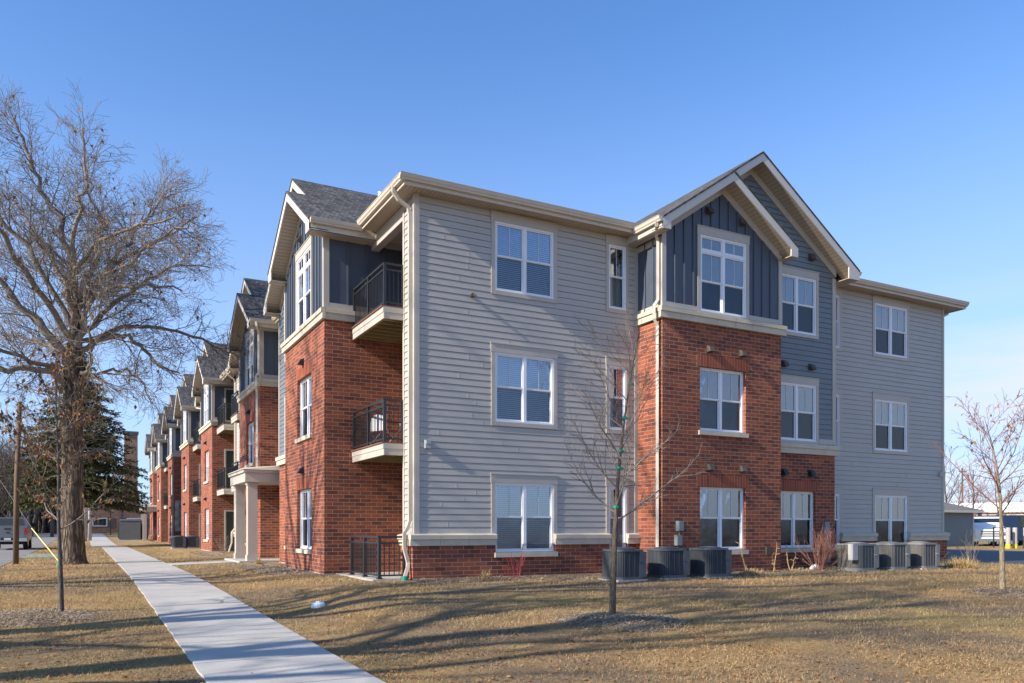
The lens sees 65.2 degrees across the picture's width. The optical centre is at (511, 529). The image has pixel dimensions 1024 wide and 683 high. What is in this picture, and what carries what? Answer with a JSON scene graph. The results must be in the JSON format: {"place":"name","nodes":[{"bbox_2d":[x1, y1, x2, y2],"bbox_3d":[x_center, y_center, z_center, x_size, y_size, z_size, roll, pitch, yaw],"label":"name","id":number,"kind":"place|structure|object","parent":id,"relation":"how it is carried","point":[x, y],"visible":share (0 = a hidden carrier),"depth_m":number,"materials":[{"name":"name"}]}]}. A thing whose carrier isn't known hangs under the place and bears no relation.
{"place":"outdoors","nodes":[
{"label":"outdoors","id":0,"kind":"place"},
{"bbox_2d":[0,533,56,566],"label":"road","id":1,"kind":"structure","parent":0,"point":[6,553],"depth_m":53.19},
{"bbox_2d":[0,517,35,548],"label":"pickup truck","id":2,"kind":"object","parent":1,"relation":"on","point":[6,532],"visible":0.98,"depth_m":47.30,"materials":[{"name":"silver metal"}]},
{"bbox_2d":[90,534,118,546],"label":"sidewalk","id":3,"kind":"structure","parent":0,"point":[100,540],"depth_m":70.77,"materials":[{"name":"concrete"}]},
{"bbox_2d":[168,560,235,565],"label":"path","id":4,"kind":"structure","parent":0,"point":[196,563],"depth_m":27.71,"materials":[{"name":"concrete"}]},
{"bbox_2d":[102,547,385,682],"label":"sidewalk","id":5,"kind":"structure","parent":0,"point":[219,635],"depth_m":10.70,"materials":[{"name":"concrete"}]},
{"bbox_2d":[0,533,1023,682],"bbox_3d":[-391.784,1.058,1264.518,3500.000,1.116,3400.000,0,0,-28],"label":"lawn ground","id":6,"kind":"structure","parent":0,"point":[515,672],"depth_m":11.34,"materials":[{"name":"plant"}]},
{"bbox_2d":[0,431,22,510],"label":"bare tree","id":7,"kind":"object","parent":6,"relation":"on","point":[8,463],"visible":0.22,"depth_m":100.66,"materials":[{"name":"brown plant"}]},
{"bbox_2d":[0,433,23,516],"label":"bare tree","id":8,"kind":"object","parent":6,"relation":"on","point":[11,513],"visible":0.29,"depth_m":93.19,"materials":[{"name":"brown plant"}]},
{"bbox_2d":[0,409,26,516],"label":"bare tree","id":9,"kind":"object","parent":6,"relation":"on","point":[1,451],"visible":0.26,"depth_m":96.00,"materials":[{"name":"brown plant"}]},
{"bbox_2d":[0,435,30,510],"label":"bare tree","id":10,"kind":"object","parent":6,"relation":"on","point":[4,474],"visible":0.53,"depth_m":85.17,"materials":[{"name":"brown plant"}]},
{"bbox_2d":[0,446,33,536],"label":"bare tree","id":11,"kind":"object","parent":6,"relation":"on","point":[11,485],"visible":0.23,"depth_m":88.04,"materials":[{"name":"brown plant"}]},
{"bbox_2d":[13,401,21,563],"bbox_3d":[-17.419,-1.540,28.222,0.305,5.941,0.190,0,0,-28],"label":"utility pole","id":12,"kind":"object","parent":6,"relation":"on","point":[16,515],"visible":0.69,"depth_m":28.15,"materials":[{"name":"brown wood"}]},
{"bbox_2d":[1,436,38,525],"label":"bare tree","id":13,"kind":"object","parent":6,"relation":"on","point":[27,512],"visible":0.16,"depth_m":86.19,"materials":[{"name":"brown plant"}]},
{"bbox_2d":[0,441,56,532],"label":"distant wood","id":14,"kind":"object","parent":6,"relation":"on","point":[39,520],"visible":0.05,"depth_m":119.26,"materials":[{"name":"plant"}]},
{"bbox_2d":[1,482,57,559],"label":"pole guy guard","id":15,"kind":"object","parent":6,"relation":"on","point":[38,536],"visible":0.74,"depth_m":31.71,"materials":[{"name":"yellow plastic"}]},
{"bbox_2d":[13,456,47,531],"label":"bare tree","id":16,"kind":"object","parent":6,"relation":"on","point":[35,517],"visible":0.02,"depth_m":98.31,"materials":[{"name":"brown plant"}]},
{"bbox_2d":[20,421,53,536],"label":"bare tree","id":17,"kind":"object","parent":6,"relation":"on","point":[51,529],"visible":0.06,"depth_m":87.41,"materials":[{"name":"brown plant"}]},
{"bbox_2d":[21,554,57,557],"bbox_3d":[-21.377,1.210,36.765,1.680,0.001,6.000,0,0,-28],"label":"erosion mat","id":18,"kind":"object","parent":6,"relation":"on","point":[39,556],"visible":0.62,"depth_m":35.50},
{"bbox_2d":[40,507,45,532],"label":"bare tree","id":19,"kind":"object","parent":6,"relation":"on","point":[43,525],"visible":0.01,"depth_m":113.90,"materials":[{"name":"brown plant"}]},
{"bbox_2d":[0,606,122,627],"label":"mulch","id":20,"kind":"object","parent":6,"relation":"on","point":[27,617],"visible":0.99,"depth_m":12.29,"materials":[{"name":"gravel"}]},
{"bbox_2d":[0,340,134,610],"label":"young tree","id":21,"kind":"object","parent":6,"relation":"on","point":[54,456],"visible":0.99,"depth_m":13.13,"materials":[{"name":"brown plant"}]},
{"bbox_2d":[0,353,151,513],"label":"spruce tree","id":22,"kind":"object","parent":6,"relation":"on","point":[93,494],"visible":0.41,"depth_m":53.80,"materials":[{"name":"plant"}]},
{"bbox_2d":[84,506,86,540],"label":"grey pole","id":23,"kind":"object","parent":6,"relation":"on","point":[85,523],"visible":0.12,"depth_m":72.25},
{"bbox_2d":[88,508,91,540],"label":"grey pole","id":24,"kind":"object","parent":6,"relation":"on","point":[89,528],"visible":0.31,"depth_m":74.17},
{"bbox_2d":[87,505,149,532],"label":"brick house","id":25,"kind":"structure","parent":6,"relation":"on","point":[102,526],"depth_m":114.39,"materials":[{"name":"brick"}]},
{"bbox_2d":[92,518,106,525],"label":"window","id":26,"kind":"structure","parent":25,"relation":"in","point":[103,522],"depth_m":113.84,"materials":[{"name":"glass"}]},
{"bbox_2d":[0,76,248,564],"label":"oak tree","id":27,"kind":"object","parent":6,"relation":"on","point":[85,295],"visible":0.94,"depth_m":27.90,"materials":[{"name":"brown plant"}]},
{"bbox_2d":[123,431,138,504],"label":"chimney stack","id":28,"kind":"object","parent":6,"relation":"on","point":[134,440],"visible":0.21,"depth_m":119.56,"materials":[{"name":"brick"}]},
{"bbox_2d":[117,519,147,540],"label":"utility cabinet","id":29,"kind":"object","parent":6,"relation":"on","point":[129,529],"visible":0.84,"depth_m":73.40,"materials":[{"name":"metal"}]},
{"bbox_2d":[140,526,159,540],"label":"bare shrub","id":30,"kind":"object","parent":6,"relation":"on","point":[152,536],"visible":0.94,"depth_m":69.88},
{"bbox_2d":[171,536,186,548],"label":"air conditioner","id":31,"kind":"object","parent":6,"relation":"on","point":[178,542],"visible":1,"depth_m":47.37,"materials":[{"name":"blue paint"}]},
{"bbox_2d":[186,536,199,548],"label":"air conditioner","id":32,"kind":"object","parent":6,"relation":"on","point":[192,542],"visible":0.88,"depth_m":47.70,"materials":[{"name":"blue paint"}]},
{"bbox_2d":[191,551,233,556],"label":"mulch","id":33,"kind":"object","parent":6,"relation":"on","point":[211,553],"visible":0.92,"depth_m":35.96,"materials":[{"name":"gravel"}]},
{"bbox_2d":[207,535,230,552],"bbox_3d":[-13.831,0.707,37.688,1.318,0.958,0.728,0,0,4],"label":"bare shrub","id":34,"kind":"object","parent":6,"relation":"on","point":[222,548],"visible":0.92,"depth_m":37.57,"materials":[{"name":"brown plant"}]},
{"bbox_2d":[227,562,322,575],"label":"mulch","id":35,"kind":"object","parent":6,"relation":"on","point":[265,568],"visible":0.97,"depth_m":22.59,"materials":[{"name":"gravel"}]},
{"bbox_2d":[311,601,324,607],"bbox_3d":[-3.351,1.322,13.855,0.250,0.160,0.250,0,0,-28],"label":"sewer cleanout","id":36,"kind":"object","parent":6,"relation":"on","point":[317,604],"visible":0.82,"depth_m":13.76,"materials":[{"name":"white plastic"}]},
{"bbox_2d":[336,572,410,580],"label":"patio slab","id":37,"kind":"structure","parent":6,"relation":"on","point":[370,578],"depth_m":18.88,"materials":[{"name":"concrete"}]},
{"bbox_2d":[349,535,405,578],"bbox_3d":[-3.186,0.632,18.897,0.700,0.964,2.180,0,0,-28],"label":"patio railing","id":38,"kind":"object","parent":37,"relation":"on","point":[364,557],"visible":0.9,"depth_m":18.32,"materials":[{"name":"black metal"}]},
{"bbox_2d":[0,564,1023,682],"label":"fallen leaves","id":39,"kind":"object","parent":6,"relation":"on","point":[558,667],"visible":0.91,"depth_m":9.22,"materials":[{"name":"brown plant"}]},
{"bbox_2d":[501,553,526,577],"bbox_3d":[0.084,0.832,18.427,0.648,0.706,0.380,0,0,-39],"label":"dogwood shrub","id":40,"kind":"object","parent":6,"relation":"on","point":[520,567],"visible":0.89,"depth_m":18.34,"materials":[{"name":"plant"}]},
{"bbox_2d":[139,151,968,579],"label":"apartment building","id":41,"kind":"structure","parent":6,"relation":"on","point":[801,389],"depth_m":20.80,"materials":[{"name":"red"}]},
{"bbox_2d":[169,428,171,454],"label":"window","id":42,"kind":"structure","parent":41,"relation":"in","point":[170,429],"depth_m":60.97,"materials":[{"name":"white plastic"}]},
{"bbox_2d":[183,411,186,442],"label":"window","id":43,"kind":"structure","parent":41,"relation":"in","point":[184,412],"depth_m":52.08,"materials":[{"name":"white plastic"}]},
{"bbox_2d":[183,459,186,491],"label":"window","id":44,"kind":"structure","parent":41,"relation":"in","point":[185,461],"depth_m":52.39,"materials":[{"name":"white plastic"}]},
{"bbox_2d":[184,507,186,535],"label":"window","id":45,"kind":"structure","parent":41,"relation":"in","point":[185,509],"depth_m":52.53,"materials":[{"name":"glass"}]},
{"bbox_2d":[199,513,200,546],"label":"patio door","id":46,"kind":"structure","parent":41,"relation":"in","point":[199,513],"depth_m":50.28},
{"bbox_2d":[199,464,200,495],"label":"patio door","id":47,"kind":"structure","parent":41,"relation":"in","point":[199,464],"depth_m":50.25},
{"bbox_2d":[203,385,208,424],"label":"window","id":48,"kind":"structure","parent":41,"relation":"in","point":[206,399],"depth_m":42.72,"materials":[{"name":"white plastic"}]},
{"bbox_2d":[203,502,208,541],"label":"window","id":49,"kind":"structure","parent":41,"relation":"in","point":[206,505],"depth_m":43.20,"materials":[{"name":"white plastic"}]},
{"bbox_2d":[203,443,208,483],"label":"window","id":50,"kind":"structure","parent":41,"relation":"in","point":[206,447],"depth_m":43.12,"materials":[{"name":"white plastic"}]},
{"bbox_2d":[224,449,233,487],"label":"patio door","id":51,"kind":"structure","parent":41,"relation":"in","point":[228,453],"depth_m":41.25,"materials":[{"name":"glass"}]},
{"bbox_2d":[224,388,233,420],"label":"patio door","id":52,"kind":"structure","parent":41,"relation":"in","point":[228,392],"depth_m":41.24,"materials":[{"name":"glass"}]},
{"bbox_2d":[224,510,234,550],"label":"patio door","id":53,"kind":"structure","parent":41,"relation":"in","point":[228,514],"depth_m":41.25,"materials":[{"name":"glass"}]},
{"bbox_2d":[245,329,253,388],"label":"window","id":54,"kind":"structure","parent":41,"relation":"in","point":[249,363],"depth_m":31.48,"materials":[{"name":"white plastic"}]},
{"bbox_2d":[245,412,253,467],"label":"window","id":55,"kind":"structure","parent":41,"relation":"in","point":[249,418],"depth_m":31.71,"materials":[{"name":"white plastic"}]},
{"bbox_2d":[284,397,284,454],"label":"window","id":56,"kind":"structure","parent":41,"relation":"in","point":[284,397],"depth_m":26.80,"materials":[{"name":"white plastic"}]},
{"bbox_2d":[295,235,311,330],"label":"window","id":57,"kind":"structure","parent":41,"relation":"in","point":[303,257],"depth_m":22.07,"materials":[{"name":"white plastic"}]},
{"bbox_2d":[295,476,311,553],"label":"window","id":58,"kind":"structure","parent":41,"relation":"in","point":[304,483],"depth_m":22.30,"materials":[{"name":"white plastic"}]},
{"bbox_2d":[295,360,311,443],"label":"window","id":59,"kind":"structure","parent":41,"relation":"in","point":[306,433],"depth_m":22.30,"materials":[{"name":"white plastic"}]},
{"bbox_2d":[370,413,400,444],"bbox_3d":[-3.152,-2.429,19.795,0.656,0.850,0.558,0,0,34],"label":"folding chair","id":60,"kind":"object","parent":41,"relation":"on","point":[382,426],"visible":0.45,"depth_m":19.64,"materials":[{"name":"plastic"}]},
{"bbox_2d":[490,473,558,556],"bbox_3d":[0.201,-0.329,19.570,1.870,1.987,0.730,0,0,-28],"label":"window","id":61,"kind":"structure","parent":41,"relation":"in","point":[523,514],"depth_m":19.41,"materials":[{"name":"glass"}]},
{"bbox_2d":[490,342,558,429],"bbox_3d":[0.178,-3.441,19.613,1.870,1.962,0.634,0,0,-28],"label":"window","id":62,"kind":"structure","parent":41,"relation":"in","point":[523,378],"depth_m":19.44,"materials":[{"name":"glass"}]},
{"bbox_2d":[490,210,558,303],"bbox_3d":[0.178,-6.551,19.613,1.870,1.962,0.634,0,0,-28],"label":"window","id":63,"kind":"structure","parent":41,"relation":"in","point":[523,249],"depth_m":19.50,"materials":[{"name":"glass"}]},
{"bbox_2d":[605,356,628,433],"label":"window","id":64,"kind":"structure","parent":41,"relation":"in","point":[621,378],"depth_m":20.73,"materials":[{"name":"white plastic"}]},
{"bbox_2d":[605,234,628,314],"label":"window","id":65,"kind":"structure","parent":41,"relation":"in","point":[617,248],"depth_m":20.72,"materials":[{"name":"white plastic"}]},
{"bbox_2d":[605,477,629,547],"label":"window","id":66,"kind":"structure","parent":41,"relation":"in","point":[623,525],"depth_m":20.76,"materials":[{"name":"glass"}]},
{"bbox_2d":[697,475,748,553],"bbox_3d":[5.511,-0.370,21.058,1.800,2.070,0.240,0,0,-28],"label":"window","id":67,"kind":"structure","parent":41,"relation":"in","point":[721,508],"depth_m":21.10,"materials":[{"name":"glass"}]},
{"bbox_2d":[697,354,748,437],"bbox_3d":[5.511,-3.470,21.058,1.800,2.070,0.240,0,0,-28],"label":"window","id":68,"kind":"structure","parent":41,"relation":"in","point":[721,391],"depth_m":21.09,"materials":[{"name":"glass"}]},
{"bbox_2d":[696,224,750,319],"bbox_3d":[5.534,-6.676,21.016,1.830,2.292,0.124,0,0,-28],"label":"window","id":69,"kind":"structure","parent":41,"relation":"in","point":[722,255],"depth_m":20.99,"materials":[{"name":"glass"}]},
{"bbox_2d":[781,480,817,552],"bbox_3d":[8.192,-0.370,23.192,1.780,2.070,0.240,0,0,-28],"label":"window","id":70,"kind":"structure","parent":41,"relation":"in","point":[796,505],"depth_m":23.28,"materials":[{"name":"glass"}]},
{"bbox_2d":[781,374,818,443],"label":"window","id":71,"kind":"structure","parent":41,"relation":"in","point":[799,394],"depth_m":23.24,"materials":[{"name":"glass"}]},
{"bbox_2d":[782,265,819,339],"bbox_3d":[8.214,-6.551,23.150,1.810,1.962,0.124,0,0,-28],"label":"window","id":72,"kind":"structure","parent":41,"relation":"in","point":[800,287],"depth_m":23.25,"materials":[{"name":"glass"}]},
{"bbox_2d":[835,487,842,550],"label":"window","id":73,"kind":"structure","parent":41,"relation":"in","point":[838,490],"depth_m":25.06,"materials":[{"name":"white plastic"}]},
{"bbox_2d":[836,288,841,350],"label":"window","id":74,"kind":"structure","parent":41,"relation":"in","point":[838,290],"depth_m":25.06,"materials":[{"name":"white plastic"}]},
{"bbox_2d":[836,387,842,450],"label":"window","id":75,"kind":"structure","parent":41,"relation":"in","point":[838,390],"depth_m":25.07,"materials":[{"name":"white plastic"}]},
{"bbox_2d":[872,295,909,361],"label":"window","id":76,"kind":"structure","parent":41,"relation":"in","point":[890,325],"depth_m":26.23,"materials":[{"name":"glass"}]},
{"bbox_2d":[872,488,910,542],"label":"window","id":77,"kind":"structure","parent":41,"relation":"in","point":[890,516],"depth_m":26.23,"materials":[{"name":"glass"}]},
{"bbox_2d":[872,392,910,454],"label":"window","id":78,"kind":"structure","parent":41,"relation":"in","point":[890,412],"depth_m":26.23,"materials":[{"name":"glass"}]},
{"bbox_2d":[546,610,695,633],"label":"mulch","id":79,"kind":"object","parent":6,"relation":"on","point":[631,621],"visible":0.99,"depth_m":11.50,"materials":[{"name":"gravel"}]},
{"bbox_2d":[598,547,646,581],"bbox_3d":[2.413,0.797,18.368,0.800,0.776,1.240,0,0,-28],"label":"air conditioner","id":80,"kind":"object","parent":6,"relation":"on","point":[631,563],"visible":0.9,"depth_m":17.91,"materials":[{"name":"blue paint"}]},
{"bbox_2d":[556,303,713,613],"bbox_3d":[1.867,-1.068,12.183,2.536,4.926,1.889,0,0,-28],"label":"young tree","id":81,"kind":"object","parent":6,"relation":"on","point":[612,591],"visible":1,"depth_m":12.04,"materials":[{"name":"brown plant"}]},
{"bbox_2d":[414,562,996,581],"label":"mulch","id":82,"kind":"object","parent":6,"relation":"on","point":[596,576],"visible":0.46,"depth_m":19.00,"materials":[{"name":"gravel"}]},
{"bbox_2d":[477,570,494,579],"bbox_3d":[-0.555,1.018,18.199,0.600,0.322,0.596,0,0,3],"label":"straw tuft","id":83,"kind":"object","parent":82,"relation":"on","point":[484,575],"visible":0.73,"depth_m":18.19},
{"bbox_2d":[646,546,690,579],"bbox_3d":[3.544,0.796,19.051,0.800,0.776,1.240,0,0,-28],"label":"air conditioner","id":84,"kind":"object","parent":82,"relation":"on","point":[665,562],"visible":1,"depth_m":18.58,"materials":[{"name":"blue paint"}]},
{"bbox_2d":[687,546,732,578],"bbox_3d":[4.662,0.797,19.569,0.800,0.776,1.240,0,0,-28],"label":"air conditioner","id":85,"kind":"object","parent":82,"relation":"on","point":[710,561],"visible":0.97,"depth_m":19.10,"materials":[{"name":"blue paint"}]},
{"bbox_2d":[782,544,797,570],"bbox_3d":[7.608,0.784,22.013,0.412,0.741,0.500,0,0,-28],"label":"dry stalk plant","id":86,"kind":"object","parent":82,"relation":"on","point":[789,568],"visible":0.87,"depth_m":22.06,"materials":[{"name":"beige plant"}]},
{"bbox_2d":[836,542,878,571],"bbox_3d":[9.417,0.767,22.437,1.010,0.826,1.300,0,0,-28],"label":"air conditioner","id":87,"kind":"object","parent":82,"relation":"on","point":[860,556],"visible":0.98,"depth_m":21.98,"materials":[{"name":"grey metal"}]},
{"bbox_2d":[738,568,767,575],"bbox_3d":[6.003,1.062,20.057,0.854,0.272,0.907,0,0,30],"label":"straw tuft","id":88,"kind":"object","parent":6,"relation":"on","point":[752,572],"visible":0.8,"depth_m":19.98,"materials":[{"name":"plant"}]},
{"bbox_2d":[783,567,810,571],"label":"straw tuft","id":89,"kind":"object","parent":6,"relation":"on","point":[797,570],"visible":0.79,"depth_m":21.43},
{"bbox_2d":[790,525,847,569],"bbox_3d":[8.447,0.513,22.226,1.566,1.345,1.630,0,0,-28],"label":"bare shrub","id":90,"kind":"object","parent":6,"relation":"on","point":[822,559],"visible":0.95,"depth_m":21.99,"materials":[{"name":"plant"}]},
{"bbox_2d":[868,542,910,570],"bbox_3d":[10.656,0.767,23.098,0.860,0.826,1.300,0,0,-28],"label":"air conditioner","id":91,"kind":"object","parent":6,"relation":"on","point":[894,555],"visible":0.82,"depth_m":22.56,"materials":[{"name":"grey metal"}]},
{"bbox_2d":[906,541,940,569],"bbox_3d":[11.839,0.767,23.730,0.860,0.826,1.300,0,0,-28],"label":"air conditioner","id":92,"kind":"object","parent":6,"relation":"on","point":[923,554],"visible":0.72,"depth_m":23.20,"materials":[{"name":"grey metal"}]},
{"bbox_2d":[940,555,981,568],"bbox_3d":[13.402,0.966,24.148,1.595,0.446,1.532,0,0,16],"label":"straw tuft","id":93,"kind":"object","parent":6,"relation":"on","point":[960,564],"visible":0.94,"depth_m":23.96,"materials":[{"name":"plant"}]},
{"bbox_2d":[944,443,977,505],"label":"bare tree","id":94,"kind":"object","parent":6,"relation":"on","point":[951,493],"visible":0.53,"depth_m":69.08,"materials":[{"name":"brown plant"}]},
{"bbox_2d":[944,502,983,546],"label":"garage","id":95,"kind":"structure","parent":6,"relation":"on","point":[958,522],"depth_m":53.30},
{"bbox_2d":[944,469,987,513],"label":"bare tree","id":96,"kind":"object","parent":6,"relation":"on","point":[960,489],"visible":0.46,"depth_m":80.36,"materials":[{"name":"brown plant"}]},
{"bbox_2d":[955,534,985,562],"bbox_3d":[15.449,0.594,26.995,0.793,1.182,0.985,0,0,-28],"label":"bare shrub","id":97,"kind":"object","parent":6,"relation":"on","point":[967,553],"visible":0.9,"depth_m":26.95,"materials":[{"name":"brown plant"}]},
{"bbox_2d":[926,388,1023,588],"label":"young tree","id":98,"kind":"object","parent":6,"relation":"on","point":[1002,578],"visible":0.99,"depth_m":16.94,"materials":[{"name":"brown plant"}]},
{"bbox_2d":[947,454,1004,515],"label":"bare tree","id":99,"kind":"object","parent":6,"relation":"on","point":[973,495],"visible":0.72,"depth_m":72.56,"materials":[{"name":"brown plant"}]},
{"bbox_2d":[951,502,1023,526],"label":"service station","id":100,"kind":"object","parent":6,"relation":"on","point":[993,510],"visible":0.14,"depth_m":92.84,"materials":[{"name":"white metal"}]},
{"bbox_2d":[1017,515,1023,526],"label":"window","id":101,"kind":"structure","parent":100,"relation":"in","point":[1020,517],"depth_m":101.13,"materials":[{"name":"plastic"}]},
{"bbox_2d":[974,517,1005,545],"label":"white truck","id":102,"kind":"object","parent":6,"relation":"on","point":[983,527],"visible":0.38,"depth_m":54.30,"materials":[{"name":"metal"}]},
{"bbox_2d":[960,586,1023,598],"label":"mulch","id":103,"kind":"object","parent":6,"relation":"on","point":[1014,592],"visible":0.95,"depth_m":16.58,"materials":[{"name":"gravel"}]},
{"bbox_2d":[974,515,1022,544],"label":"dark van","id":104,"kind":"object","parent":6,"relation":"on","point":[1010,520],"visible":0.28,"depth_m":57.13,"materials":[{"name":"blue paint"}]},
{"bbox_2d":[976,467,1022,514],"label":"bare tree","id":105,"kind":"object","parent":6,"relation":"on","point":[996,498],"visible":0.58,"depth_m":82.92,"materials":[{"name":"brown plant"}]},
{"bbox_2d":[1005,528,1010,548],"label":"bollard","id":106,"kind":"object","parent":6,"relation":"on","point":[1008,539],"visible":0.83,"depth_m":47.67,"materials":[{"name":"white plastic"}]},
{"bbox_2d":[993,527,1023,546],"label":"post rail fence","id":107,"kind":"object","parent":6,"relation":"on","point":[1004,534],"visible":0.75,"depth_m":50.43,"materials":[{"name":"black metal"}]},
{"bbox_2d":[1012,528,1017,547],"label":"bollard","id":108,"kind":"object","parent":6,"relation":"on","point":[1015,538],"visible":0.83,"depth_m":48.00,"materials":[{"name":"white plastic"}]},
{"bbox_2d":[0,0,1023,504],"label":"sky","id":109,"kind":"structure","parent":0,"point":[899,124],"materials":[{"name":"blue"}]},
{"bbox_2d":[947,549,1023,563],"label":"parking lot","id":110,"kind":"structure","parent":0,"point":[1012,557],"depth_m":34.66,"materials":[{"name":"asphalt"}]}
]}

